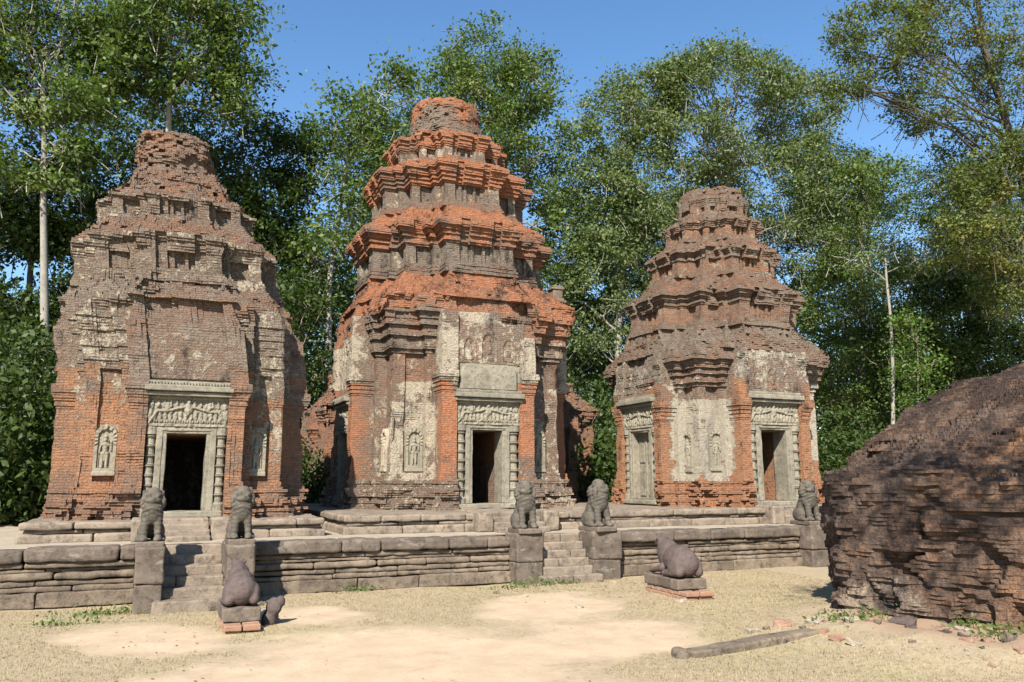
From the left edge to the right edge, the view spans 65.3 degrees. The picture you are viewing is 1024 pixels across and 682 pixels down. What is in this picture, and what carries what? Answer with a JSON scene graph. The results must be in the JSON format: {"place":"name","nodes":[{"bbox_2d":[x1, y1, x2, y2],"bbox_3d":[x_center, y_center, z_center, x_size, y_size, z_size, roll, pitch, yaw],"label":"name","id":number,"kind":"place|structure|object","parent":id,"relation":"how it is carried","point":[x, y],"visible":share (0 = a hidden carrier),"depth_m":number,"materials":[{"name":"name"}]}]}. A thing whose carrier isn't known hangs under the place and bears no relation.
{"place":"outdoors","nodes":[
{"label":"outdoors","id":0,"kind":"place"},
{"bbox_2d":[14,129,324,544],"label":"temple tower","id":1,"kind":"structure","parent":0,"point":[180,369],"depth_m":16.53,"materials":[{"name":"brown brick"}]},
{"bbox_2d":[300,97,669,534],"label":"temple tower","id":2,"kind":"structure","parent":0,"point":[449,388],"depth_m":21.39,"materials":[{"name":"brick"}]},
{"bbox_2d":[459,363,516,390],"bbox_3d":[-0.605,0.941,20.884,1.600,0.650,0.159,4,-11,-23],"label":"stone panel","id":3,"kind":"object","parent":2,"relation":"in","point":[472,375],"depth_m":20.80,"materials":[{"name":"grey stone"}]},
{"bbox_2d":[0,528,1023,681],"bbox_3d":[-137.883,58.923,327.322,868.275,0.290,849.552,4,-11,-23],"label":"ground","id":4,"kind":"structure","parent":0,"point":[563,649],"depth_m":9.91,"materials":[{"name":"beige sand"}]},
{"bbox_2d":[0,425,53,526],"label":"bush","id":5,"kind":"object","parent":4,"relation":"on","point":[35,496],"visible":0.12,"depth_m":20.28,"materials":[{"name":"green plant"}]},
{"bbox_2d":[0,306,56,525],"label":"bush","id":6,"kind":"object","parent":4,"relation":"on","point":[20,402],"visible":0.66,"depth_m":19.92,"materials":[{"name":"green plant"}]},
{"bbox_2d":[0,311,57,445],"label":"tropical tree","id":7,"kind":"object","parent":4,"relation":"on","point":[43,351],"visible":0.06,"depth_m":24.02,"materials":[{"name":"green plant"}]},
{"bbox_2d":[0,122,129,386],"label":"evergreen tree","id":8,"kind":"object","parent":4,"relation":"on","point":[20,227],"visible":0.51,"depth_m":28.79,"materials":[{"name":"green plant"}]},
{"bbox_2d":[9,610,122,627],"bbox_3d":[-6.298,3.917,11.333,1.437,0.236,0.475,4,-11,-23],"label":"weed","id":9,"kind":"object","parent":4,"relation":"on","point":[53,620],"visible":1,"depth_m":11.27,"materials":[{"name":"green plant"}]},
{"bbox_2d":[0,0,175,386],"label":"tropical tree","id":10,"kind":"object","parent":4,"relation":"on","point":[44,111],"visible":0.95,"depth_m":27.45,"materials":[{"name":"green plant"}]},
{"bbox_2d":[45,602,138,616],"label":"weed","id":11,"kind":"object","parent":4,"relation":"on","point":[96,611],"visible":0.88,"depth_m":12.22,"materials":[{"name":"green plant"}]},
{"bbox_2d":[83,603,133,615],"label":"weed","id":12,"kind":"object","parent":4,"relation":"on","point":[120,608],"visible":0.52,"depth_m":12.29,"materials":[{"name":"green plant"}]},
{"bbox_2d":[57,0,296,139],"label":"tropical tree","id":13,"kind":"object","parent":4,"relation":"on","point":[220,31],"visible":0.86,"depth_m":30.27,"materials":[{"name":"green plant"}]},
{"bbox_2d":[49,92,310,357],"bbox_3d":[-14.848,-1.790,35.828,11.200,19.855,8.509,4,-11,-23],"label":"evergreen tree","id":14,"kind":"object","parent":4,"relation":"on","point":[115,126],"visible":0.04,"depth_m":35.04,"materials":[{"name":"green plant"}]},
{"bbox_2d":[208,604,216,610],"bbox_3d":[-4.634,4.219,12.614,0.331,0.130,0.180,14,-14,-35],"label":"stone chip","id":15,"kind":"object","parent":4,"relation":"on","point":[211,607],"visible":0.41,"depth_m":12.52,"materials":[{"name":"stone"}]},
{"bbox_2d":[217,599,260,634],"bbox_3d":[-3.795,3.820,11.091,0.502,0.354,1.256,4,-11,-23],"label":"statue base","id":16,"kind":"object","parent":4,"relation":"on","point":[234,619],"visible":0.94,"depth_m":10.71,"materials":[{"name":"grey stone"}]},
{"bbox_2d":[220,558,259,605],"bbox_3d":[-3.834,3.386,11.256,0.517,0.592,1.014,4,-11,-23],"label":"bull statue","id":17,"kind":"object","parent":16,"relation":"on","point":[241,587],"visible":1,"depth_m":10.87,"materials":[{"name":"grey stone"}]},
{"bbox_2d":[172,88,344,348],"bbox_3d":[-10.993,-1.700,33.420,7.796,18.858,6.682,4,-11,-23],"label":"evergreen tree","id":18,"kind":"object","parent":4,"relation":"on","point":[288,185],"visible":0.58,"depth_m":33.59,"materials":[{"name":"green plant"}]},
{"bbox_2d":[261,596,284,625],"bbox_3d":[-3.339,3.788,11.177,0.271,0.465,0.230,0,-23,34],"label":"stone fragment","id":19,"kind":"object","parent":4,"relation":"on","point":[274,605],"visible":0.91,"depth_m":11.10,"materials":[{"name":"grey stone"}]},
{"bbox_2d":[276,259,342,447],"bbox_3d":[-8.164,2.128,30.325,5.082,10.229,4.924,4,-11,-23],"label":"tropical tree","id":20,"kind":"object","parent":4,"relation":"on","point":[300,308],"visible":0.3,"depth_m":30.32,"materials":[{"name":"green plant"}]},
{"bbox_2d":[301,435,330,503],"bbox_3d":[-6.825,5.057,27.738,5.735,3.791,5.470,-1,-10,5],"label":"bush","id":21,"kind":"object","parent":4,"relation":"on","point":[305,463],"visible":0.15,"depth_m":26.59,"materials":[{"name":"green plant"}]},
{"bbox_2d":[300,366,331,426],"bbox_3d":[-8.194,4.248,32.236,6.616,6.956,6.306,4,-11,-21],"label":"bush","id":22,"kind":"object","parent":4,"relation":"on","point":[316,386],"visible":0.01,"depth_m":32.10,"materials":[{"name":"green plant"}]},
{"bbox_2d":[281,106,413,399],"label":"evergreen tree","id":23,"kind":"object","parent":4,"relation":"on","point":[339,289],"visible":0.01,"depth_m":40.31,"materials":[{"name":"green plant"}]},
{"bbox_2d":[314,581,385,593],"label":"weed","id":24,"kind":"object","parent":4,"relation":"on","point":[360,588],"visible":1,"depth_m":14.52,"materials":[{"name":"green plant"}]},
{"bbox_2d":[269,38,435,386],"bbox_3d":[-6.685,-2.905,33.797,7.122,21.322,5.991,4,-11,-23],"label":"tropical tree","id":25,"kind":"object","parent":4,"relation":"on","point":[369,137],"visible":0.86,"depth_m":34.11,"materials":[{"name":"green plant"}]},
{"bbox_2d":[0,521,829,614],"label":"stone terrace","id":26,"kind":"structure","parent":4,"relation":"on","point":[143,580],"depth_m":14.84,"materials":[{"name":"stone"}]},
{"bbox_2d":[135,487,166,547],"bbox_3d":[-5.817,2.842,12.922,0.452,0.939,0.664,4,-11,-23],"label":"lion statue","id":27,"kind":"object","parent":26,"relation":"on","point":[153,500],"visible":1,"depth_m":12.75,"materials":[{"name":"stone"}]},
{"bbox_2d":[224,486,254,544],"bbox_3d":[-4.564,2.924,13.461,0.465,0.963,0.674,4,-11,-24],"label":"lion statue","id":28,"kind":"object","parent":26,"relation":"on","point":[242,503],"visible":1,"depth_m":13.28,"materials":[{"name":"stone"}]},
{"bbox_2d":[300,366,334,502],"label":"temple tower","id":29,"kind":"structure","parent":26,"relation":"on","point":[318,417],"depth_m":27.33,"materials":[{"name":"brick"}]},
{"bbox_2d":[508,480,541,533],"bbox_3d":[0.247,3.342,16.149,0.526,1.059,0.762,3,-10,-19],"label":"lion statue","id":30,"kind":"object","parent":26,"relation":"on","point":[523,520],"visible":1,"depth_m":15.94,"materials":[{"name":"stone"}]},
{"bbox_2d":[563,383,598,502],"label":"temple tower","id":31,"kind":"structure","parent":26,"relation":"on","point":[580,414],"depth_m":28.74,"materials":[{"name":"brick"}]},
{"bbox_2d":[578,479,616,532],"bbox_3d":[1.787,3.447,16.800,0.526,1.085,0.754,6,-11,-29],"label":"lion statue","id":32,"kind":"object","parent":26,"relation":"on","point":[595,517],"visible":1,"depth_m":16.61,"materials":[{"name":"stone"}]},
{"bbox_2d":[554,186,829,527],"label":"temple tower","id":33,"kind":"structure","parent":26,"relation":"on","point":[713,371],"depth_m":22.59,"materials":[{"name":"brown brick"}]},
{"bbox_2d":[790,480,820,524],"bbox_3d":[7.064,3.865,19.156,0.512,1.060,0.743,4,-10,-20],"label":"lion statue","id":34,"kind":"object","parent":26,"relation":"on","point":[806,511],"visible":0.98,"depth_m":18.98,"materials":[{"name":"stone"}]},
{"bbox_2d":[0,265,992,471],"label":"wood","id":35,"kind":"object","parent":4,"relation":"on","point":[4,272],"depth_m":53.57,"materials":[{"name":"green plant"}]},
{"bbox_2d":[479,576,541,590],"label":"weed","id":36,"kind":"object","parent":4,"relation":"on","point":[518,583],"visible":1,"depth_m":15.16,"materials":[{"name":"green plant"}]},
{"bbox_2d":[405,10,619,303],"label":"tropical tree","id":37,"kind":"object","parent":4,"relation":"on","point":[506,127],"visible":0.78,"depth_m":41.02,"materials":[{"name":"green plant"}]},
{"bbox_2d":[526,576,578,586],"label":"weed","id":38,"kind":"object","parent":4,"relation":"on","point":[545,581],"visible":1,"depth_m":15.49,"materials":[{"name":"green plant"}]},
{"bbox_2d":[532,221,625,432],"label":"evergreen tree","id":39,"kind":"object","parent":4,"relation":"on","point":[571,368],"visible":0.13,"depth_m":42.42,"materials":[{"name":"green plant"}]},
{"bbox_2d":[575,604,583,608],"bbox_3d":[1.082,4.274,12.830,0.139,0.072,0.122,5,3,42],"label":"stone chip","id":40,"kind":"object","parent":4,"relation":"on","point":[578,606],"visible":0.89,"depth_m":12.80,"materials":[{"name":"beige stone"}]},
{"bbox_2d":[566,369,615,454],"bbox_3d":[3.521,5.006,38.404,7.081,7.604,7.429,0,-10,0],"label":"bush","id":41,"kind":"object","parent":4,"relation":"on","point":[600,407],"visible":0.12,"depth_m":38.32,"materials":[{"name":"green plant"}]},
{"bbox_2d":[566,402,616,533],"bbox_3d":[3.771,4.835,30.203,7.823,5.070,6.420,2,-10,-14],"label":"bush","id":42,"kind":"object","parent":4,"relation":"on","point":[608,470],"visible":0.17,"depth_m":28.58,"materials":[{"name":"green plant"}]},
{"bbox_2d":[593,416,616,495],"bbox_3d":[4.204,5.643,34.092,6.002,4.884,6.292,9,-13,-41],"label":"bush","id":43,"kind":"object","parent":4,"relation":"on","point":[606,442],"visible":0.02,"depth_m":33.41,"materials":[{"name":"green plant"}]},
{"bbox_2d":[544,56,712,429],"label":"broadleaf tree","id":44,"kind":"object","parent":4,"relation":"on","point":[616,178],"visible":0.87,"depth_m":41.51,"materials":[{"name":"green plant"}]},
{"bbox_2d":[573,181,758,363],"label":"tropical tree","id":45,"kind":"object","parent":4,"relation":"on","point":[638,282],"visible":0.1,"depth_m":47.45,"materials":[{"name":"green plant"}]},
{"bbox_2d":[644,572,713,600],"bbox_3d":[2.970,4.374,14.287,0.606,0.358,1.416,4,-11,-20],"label":"statue base","id":46,"kind":"object","parent":4,"relation":"on","point":[688,588],"visible":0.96,"depth_m":13.93,"materials":[{"name":"grey stone"}]},
{"bbox_2d":[650,534,702,577],"bbox_3d":[2.933,3.883,14.466,0.611,0.696,1.208,4,-11,-20],"label":"bull statue","id":47,"kind":"object","parent":46,"relation":"on","point":[676,560],"visible":1,"depth_m":14.06,"materials":[{"name":"grey stone"}]},
{"bbox_2d":[674,599,684,602],"bbox_3d":[2.819,4.396,13.461,0.134,0.084,0.221,6,-21,-35],"label":"stone chip","id":48,"kind":"object","parent":4,"relation":"on","point":[681,601],"visible":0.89,"depth_m":13.40,"materials":[{"name":"beige stone"}]},
{"bbox_2d":[671,628,818,658],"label":"stone beam","id":49,"kind":"structure","parent":4,"relation":"on","point":[745,643],"depth_m":9.66,"materials":[{"name":"stone"}]},
{"bbox_2d":[606,23,887,315],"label":"broadleaf tree","id":50,"kind":"object","parent":4,"relation":"on","point":[725,167],"visible":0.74,"depth_m":43.86,"materials":[{"name":"green plant"}]},
{"bbox_2d":[743,628,759,634],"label":"brick fragment","id":51,"kind":"object","parent":4,"relation":"on","point":[749,631],"visible":0.91,"depth_m":10.58,"materials":[{"name":"beige stone"}]},
{"bbox_2d":[773,618,791,626],"bbox_3d":[3.673,3.877,10.877,0.268,0.148,0.314,-3,-1,19],"label":"brick fragment","id":52,"kind":"object","parent":4,"relation":"on","point":[782,622],"visible":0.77,"depth_m":10.82,"materials":[{"name":"brick"}]},
{"bbox_2d":[804,617,821,623],"bbox_3d":[4.114,3.835,10.911,0.148,0.090,0.210,-5,2,-36],"label":"brick fragment","id":53,"kind":"object","parent":4,"relation":"on","point":[808,620],"visible":0.76,"depth_m":10.89,"materials":[{"name":"grey stone"}]},
{"bbox_2d":[817,628,829,633],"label":"brick fragment","id":54,"kind":"object","parent":4,"relation":"on","point":[823,631],"visible":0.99,"depth_m":10.23,"materials":[{"name":"brick"}]},
{"bbox_2d":[821,457,847,496],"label":"bush","id":55,"kind":"object","parent":4,"relation":"on","point":[833,467],"visible":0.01,"depth_m":35.95,"materials":[{"name":"green plant"}]},
{"bbox_2d":[828,632,846,641],"bbox_3d":[4.036,3.686,9.863,0.242,0.114,0.206,12,-5,-36],"label":"brick fragment","id":56,"kind":"object","parent":4,"relation":"on","point":[836,636],"visible":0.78,"depth_m":9.83,"materials":[{"name":"brick"}]},
{"bbox_2d":[802,600,889,622],"bbox_3d":[4.511,3.710,10.979,1.495,0.247,0.536,4,-11,-23],"label":"weed","id":57,"kind":"object","parent":4,"relation":"on","point":[829,617],"visible":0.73,"depth_m":10.93,"materials":[{"name":"green plant"}]},
{"bbox_2d":[819,420,879,470],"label":"bush","id":58,"kind":"object","parent":4,"relation":"on","point":[853,452],"depth_m":41.70,"materials":[{"name":"green plant"}]},
{"bbox_2d":[815,398,887,477],"bbox_3d":[15.810,5.740,37.927,6.933,5.931,6.608,5,-11,-28],"label":"bush","id":59,"kind":"object","parent":4,"relation":"on","point":[852,445],"visible":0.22,"depth_m":37.52,"materials":[{"name":"green plant"}]},
{"bbox_2d":[844,616,859,622],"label":"brick fragment","id":60,"kind":"object","parent":4,"relation":"on","point":[847,620],"visible":0.84,"depth_m":10.64,"materials":[{"name":"grey stone"}]},
{"bbox_2d":[845,637,862,646],"bbox_3d":[4.091,3.618,9.557,0.131,0.080,0.186,25,-9,-31],"label":"brick fragment","id":61,"kind":"object","parent":4,"relation":"on","point":[851,642],"visible":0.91,"depth_m":9.53,"materials":[{"name":"beige stone"}]},
{"bbox_2d":[783,143,930,438],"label":"tropical tree","id":62,"kind":"object","parent":4,"relation":"on","point":[864,175],"visible":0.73,"depth_m":44.49,"materials":[{"name":"green plant"}]},
{"bbox_2d":[823,603,896,622],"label":"weed","id":63,"kind":"object","parent":4,"relation":"on","point":[862,616],"visible":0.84,"depth_m":10.76,"materials":[{"name":"green plant"}]},
{"bbox_2d":[864,617,880,621],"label":"brick fragment","id":64,"kind":"object","parent":4,"relation":"on","point":[871,619],"visible":0.6,"depth_m":10.54,"materials":[{"name":"brick"}]},
{"bbox_2d":[873,619,881,624],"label":"brick fragment","id":65,"kind":"object","parent":4,"relation":"on","point":[876,621],"visible":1,"depth_m":10.36,"materials":[{"name":"brick"}]},
{"bbox_2d":[808,186,962,423],"bbox_3d":[18.159,0.380,37.405,8.600,16.122,4.761,4,-11,-23],"label":"slender tree","id":66,"kind":"object","parent":4,"relation":"on","point":[884,248],"visible":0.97,"depth_m":38.19,"materials":[{"name":"green plant"}]},
{"bbox_2d":[766,125,1023,461],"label":"tropical tree","id":67,"kind":"object","parent":4,"relation":"on","point":[932,209],"visible":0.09,"depth_m":56.05,"materials":[{"name":"green plant"}]},
{"bbox_2d":[889,616,916,625],"bbox_3d":[5.086,3.673,10.408,0.323,0.153,0.235,-4,6,45],"label":"brick fragment","id":68,"kind":"object","parent":4,"relation":"on","point":[903,620],"visible":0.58,"depth_m":10.39,"materials":[{"name":"grey stone"}]},
{"bbox_2d":[905,623,917,628],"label":"brick fragment","id":69,"kind":"object","parent":4,"relation":"on","point":[907,625],"visible":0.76,"depth_m":10.10,"materials":[{"name":"grey brick"}]},
{"bbox_2d":[806,0,1023,330],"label":"overhanging tree","id":70,"kind":"object","parent":4,"relation":"on","point":[974,195],"visible":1,"depth_m":35.45,"materials":[{"name":"green plant"}]},
{"bbox_2d":[877,304,963,420],"bbox_3d":[18.802,3.273,36.181,4.470,9.982,3.984,4,-11,-23],"label":"bright tree","id":71,"kind":"object","parent":4,"relation":"on","point":[914,359],"visible":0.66,"depth_m":36.68,"materials":[{"name":"green plant"}]},
{"bbox_2d":[819,361,1023,633],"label":"brick ruin","id":72,"kind":"object","parent":4,"relation":"on","point":[921,509],"visible":1,"depth_m":11.05,"materials":[{"name":"brown brick"}]},
{"bbox_2d":[834,196,1023,423],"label":"leafy tree","id":73,"kind":"object","parent":4,"relation":"on","point":[981,344],"visible":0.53,"depth_m":42.62,"materials":[{"name":"green plant"}]},
{"bbox_2d":[935,627,948,630],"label":"brick fragment","id":74,"kind":"object","parent":4,"relation":"on","point":[937,628],"visible":0.38,"depth_m":9.93,"materials":[{"name":"brick"}]},
{"bbox_2d":[938,629,951,633],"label":"brick fragment","id":75,"kind":"object","parent":4,"relation":"on","point":[946,631],"visible":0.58,"depth_m":9.73,"materials":[{"name":"grey brick"}]},
{"bbox_2d":[931,611,992,627],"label":"weed","id":76,"kind":"object","parent":4,"relation":"on","point":[961,622],"visible":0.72,"depth_m":10.18,"materials":[{"name":"green plant"}]},
{"bbox_2d":[954,626,971,632],"bbox_3d":[5.591,3.581,9.896,0.128,0.078,0.182,2,-7,-17],"label":"brick fragment","id":77,"kind":"object","parent":4,"relation":"on","point":[962,628],"visible":0.73,"depth_m":9.87,"materials":[{"name":"grey stone"}]},
{"bbox_2d":[957,632,970,636],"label":"brick fragment","id":78,"kind":"object","parent":4,"relation":"on","point":[960,634],"visible":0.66,"depth_m":9.48,"materials":[{"name":"grey brick"}]},
{"bbox_2d":[959,637,974,642],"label":"brick fragment","id":79,"kind":"object","parent":4,"relation":"on","point":[970,639],"visible":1,"depth_m":9.25,"materials":[{"name":"brick"}]},
{"bbox_2d":[964,647,975,652],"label":"brick fragment","id":80,"kind":"object","parent":4,"relation":"on","point":[966,649],"visible":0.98,"depth_m":8.84,"materials":[{"name":"beige stone"}]},
{"bbox_2d":[980,637,991,641],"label":"brick fragment","id":81,"kind":"object","parent":4,"relation":"on","point":[986,639],"visible":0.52,"depth_m":9.32,"materials":[{"name":"brick"}]},
{"bbox_2d":[964,620,1023,640],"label":"weed","id":82,"kind":"object","parent":4,"relation":"on","point":[992,632],"visible":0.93,"depth_m":9.57,"materials":[{"name":"green plant"}]},
{"bbox_2d":[1000,634,1016,641],"bbox_3d":[5.819,3.481,9.349,0.170,0.103,0.107,10,-20,-13],"label":"brick fragment","id":83,"kind":"object","parent":4,"relation":"on","point":[1009,637],"visible":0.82,"depth_m":9.31,"materials":[{"name":"brick"}]},
{"bbox_2d":[1013,647,1023,653],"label":"brick fragment","id":84,"kind":"object","parent":4,"relation":"on","point":[1019,650],"visible":1,"depth_m":8.79,"materials":[{"name":"brick"}]},
{"bbox_2d":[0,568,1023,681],"bbox_3d":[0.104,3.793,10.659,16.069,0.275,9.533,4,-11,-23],"label":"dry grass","id":85,"kind":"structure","parent":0,"point":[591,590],"depth_m":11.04,"materials":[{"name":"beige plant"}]},
{"bbox_2d":[0,0,1023,456],"label":"sky","id":86,"kind":"structure","parent":0,"point":[340,35],"materials":[{"name":"blue"}]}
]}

